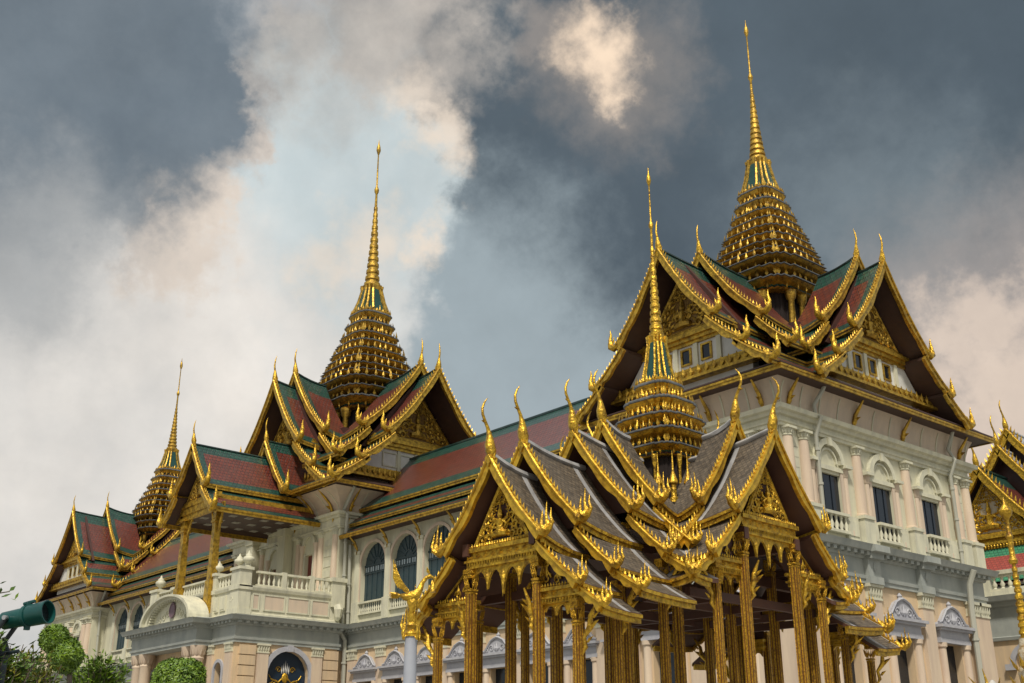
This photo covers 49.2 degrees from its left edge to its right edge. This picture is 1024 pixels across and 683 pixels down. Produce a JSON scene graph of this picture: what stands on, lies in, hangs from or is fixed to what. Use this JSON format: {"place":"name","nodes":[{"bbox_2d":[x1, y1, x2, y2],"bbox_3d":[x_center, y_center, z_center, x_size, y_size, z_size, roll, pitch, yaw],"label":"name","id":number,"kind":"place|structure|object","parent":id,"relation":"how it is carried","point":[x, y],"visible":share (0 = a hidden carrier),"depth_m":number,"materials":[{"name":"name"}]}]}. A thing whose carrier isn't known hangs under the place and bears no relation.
{"place":"outdoors","nodes":[
{"label":"outdoors","id":0,"kind":"place"},
{"bbox_2d":[0,0,1023,677],"label":"sky","id":1,"kind":"structure","parent":0,"point":[191,182],"materials":[{"name":"grey"}]},
{"bbox_2d":[35,21,998,682],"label":"throne hall","id":2,"kind":"structure","parent":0,"point":[291,531],"depth_m":76.83,"materials":[{"name":"beige paint"}]},
{"bbox_2d":[70,620,81,639],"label":"window","id":3,"kind":"structure","parent":2,"relation":"in","point":[77,622],"depth_m":121.22,"materials":[{"name":"white"}]},
{"bbox_2d":[112,605,128,650],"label":"window","id":4,"kind":"structure","parent":2,"relation":"in","point":[123,621],"depth_m":116.69,"materials":[{"name":"white glass"}]},
{"bbox_2d":[127,601,143,647],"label":"window","id":5,"kind":"structure","parent":2,"relation":"in","point":[139,613],"depth_m":114.25,"materials":[{"name":"white glass"}]},
{"bbox_2d":[211,659,223,682],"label":"arched window","id":6,"kind":"structure","parent":2,"relation":"in","point":[220,661],"depth_m":78.09,"materials":[{"name":"white stone"}]},
{"bbox_2d":[265,546,277,584],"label":"terrace door","id":7,"kind":"structure","parent":2,"relation":"in","point":[267,563],"depth_m":92.76,"materials":[{"name":"white"}]},
{"bbox_2d":[267,652,304,682],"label":"arched window","id":8,"kind":"structure","parent":2,"relation":"in","point":[286,667],"depth_m":79.46,"materials":[{"name":"blue glass"}]},
{"bbox_2d":[298,533,317,588],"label":"terrace door","id":9,"kind":"structure","parent":2,"relation":"in","point":[312,560],"depth_m":88.38,"materials":[{"name":"white paint"}]},
{"bbox_2d":[348,651,376,682],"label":"door","id":10,"kind":"structure","parent":2,"relation":"in","point":[364,670],"depth_m":80.41,"materials":[{"name":"white stone"}]},
{"bbox_2d":[358,539,384,611],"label":"window","id":11,"kind":"structure","parent":2,"relation":"in","point":[375,562],"depth_m":83.39,"materials":[{"name":"white glass"}]},
{"bbox_2d":[377,647,403,682],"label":"door","id":12,"kind":"structure","parent":2,"relation":"in","point":[393,666],"depth_m":77.92,"materials":[{"name":"white stone"}]},
{"bbox_2d":[389,530,417,606],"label":"window","id":13,"kind":"structure","parent":2,"relation":"in","point":[406,559],"depth_m":80.55,"materials":[{"name":"white glass"}]},
{"bbox_2d":[416,646,432,682],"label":"door","id":14,"kind":"structure","parent":2,"relation":"in","point":[424,668],"depth_m":75.34,"materials":[{"name":"white stone"}]},
{"bbox_2d":[422,521,450,589],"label":"window","id":15,"kind":"structure","parent":2,"relation":"in","point":[435,563],"depth_m":78.03,"materials":[{"name":"white glass"}]},
{"bbox_2d":[442,637,464,682],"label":"door","id":16,"kind":"structure","parent":2,"relation":"in","point":[454,660],"depth_m":72.86,"materials":[{"name":"white"}]},
{"bbox_2d":[483,632,504,682],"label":"door","id":17,"kind":"structure","parent":2,"relation":"in","point":[494,652],"depth_m":70.07,"materials":[{"name":"white stone"}]},
{"bbox_2d":[516,632,549,682],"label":"door","id":18,"kind":"structure","parent":2,"relation":"in","point":[547,642],"depth_m":66.91,"materials":[{"name":"white"}]},
{"bbox_2d":[563,627,599,682],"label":"door","id":19,"kind":"structure","parent":2,"relation":"in","point":[591,665],"depth_m":64.49,"materials":[{"name":"white stone"}]},
{"bbox_2d":[641,612,689,682],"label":"door","id":20,"kind":"structure","parent":2,"relation":"in","point":[648,636],"depth_m":55.02,"materials":[{"name":"white paint"}]},
{"bbox_2d":[716,590,760,682],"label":"door","id":21,"kind":"structure","parent":2,"relation":"in","point":[757,656],"depth_m":50.07,"materials":[{"name":"white"}]},
{"bbox_2d":[810,437,854,535],"bbox_3d":[15.249,6.936,53.979,3.290,4.640,0.840,17,-27,-37],"label":"window","id":22,"kind":"structure","parent":2,"relation":"in","point":[830,487],"depth_m":54.08,"materials":[{"name":"white paint"}]},
{"bbox_2d":[839,583,876,682],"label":"door","id":23,"kind":"structure","parent":2,"relation":"in","point":[875,614],"depth_m":51.59,"materials":[{"name":"white paint"}]},
{"bbox_2d":[863,453,906,547],"bbox_3d":[18.711,8.000,56.733,3.290,4.640,0.840,17,-27,-37],"label":"window","id":24,"kind":"structure","parent":2,"relation":"in","point":[878,500],"depth_m":56.65,"materials":[{"name":"white"}]},
{"bbox_2d":[884,593,928,682],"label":"door","id":25,"kind":"structure","parent":2,"relation":"in","point":[905,616],"depth_m":54.48,"materials":[{"name":"white"}]},
{"bbox_2d":[912,468,954,557],"bbox_3d":[22.211,9.075,59.518,3.290,4.640,0.840,17,-27,-37],"label":"window","id":26,"kind":"structure","parent":2,"relation":"in","point":[927,514],"depth_m":59.42,"materials":[{"name":"white paint"}]},
{"bbox_2d":[935,602,975,682],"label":"door","id":27,"kind":"structure","parent":2,"relation":"in","point":[951,628],"depth_m":57.22,"materials":[{"name":"white paint"}]},
{"bbox_2d":[400,169,911,682],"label":"pavilion","id":28,"kind":"structure","parent":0,"point":[646,517],"depth_m":27.26,"materials":[{"name":"gold tile"}]},
{"bbox_2d":[968,669,1015,682],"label":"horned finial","id":29,"kind":"object","parent":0,"point":[991,681],"visible":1,"depth_m":23.06,"materials":[{"name":"gold metal"}]},
{"bbox_2d":[969,400,1023,588],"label":"temple hall","id":30,"kind":"structure","parent":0,"point":[997,478],"depth_m":94.44,"materials":[{"name":"gold tile"}]},
{"bbox_2d":[983,567,1023,682],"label":"annex building","id":31,"kind":"structure","parent":0,"point":[1004,622],"depth_m":68.88,"materials":[{"name":"white paint"}]},
{"bbox_2d":[998,498,1023,682],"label":"votive spire","id":32,"kind":"structure","parent":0,"point":[1005,512],"depth_m":21.59,"materials":[{"name":"gold metal"}]},
{"label":"courtyard ground","id":33,"kind":"structure","parent":0,"visible":0},
{"bbox_2d":[0,631,16,679],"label":"green shrub","id":34,"kind":"object","parent":33,"relation":"on","point":[2,646],"visible":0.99,"depth_m":8.02,"materials":[{"name":"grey plant"}]},
{"bbox_2d":[0,581,18,599],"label":"tree branch","id":35,"kind":"object","parent":33,"relation":"on","point":[11,589],"visible":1,"depth_m":6.32,"materials":[{"name":"green plant"}]},
{"bbox_2d":[1,634,44,682],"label":"mixed shrub","id":36,"kind":"object","parent":33,"relation":"on","point":[15,671],"visible":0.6,"depth_m":8.47,"materials":[{"name":"green plant"}]},
{"bbox_2d":[0,599,55,682],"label":"floodlight","id":37,"kind":"object","parent":33,"relation":"on","point":[27,615],"visible":1,"depth_m":8.06,"materials":[{"name":"green metal"}]},
{"bbox_2d":[7,645,67,682],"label":"shrub","id":38,"kind":"object","parent":33,"relation":"on","point":[45,674],"visible":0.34,"depth_m":10.67,"materials":[{"name":"green plant"}]},
{"bbox_2d":[37,623,86,682],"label":"topiary tree","id":39,"kind":"object","parent":33,"relation":"on","point":[62,642],"visible":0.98,"depth_m":13.41,"materials":[{"name":"green plant"}]},
{"bbox_2d":[65,648,130,682],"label":"leafy shrub","id":40,"kind":"object","parent":33,"relation":"on","point":[96,669],"visible":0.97,"depth_m":14.42,"materials":[{"name":"green plant"}]},
{"bbox_2d":[149,656,206,682],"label":"topiary tree","id":41,"kind":"object","parent":33,"relation":"on","point":[182,670],"visible":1,"depth_m":17.33,"materials":[{"name":"green plant"}]},
{"bbox_2d":[390,559,435,682],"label":"lamp post","id":42,"kind":"object","parent":33,"relation":"on","point":[411,634],"visible":1,"depth_m":20.39,"materials":[{"name":"gold metal"}]}
]}

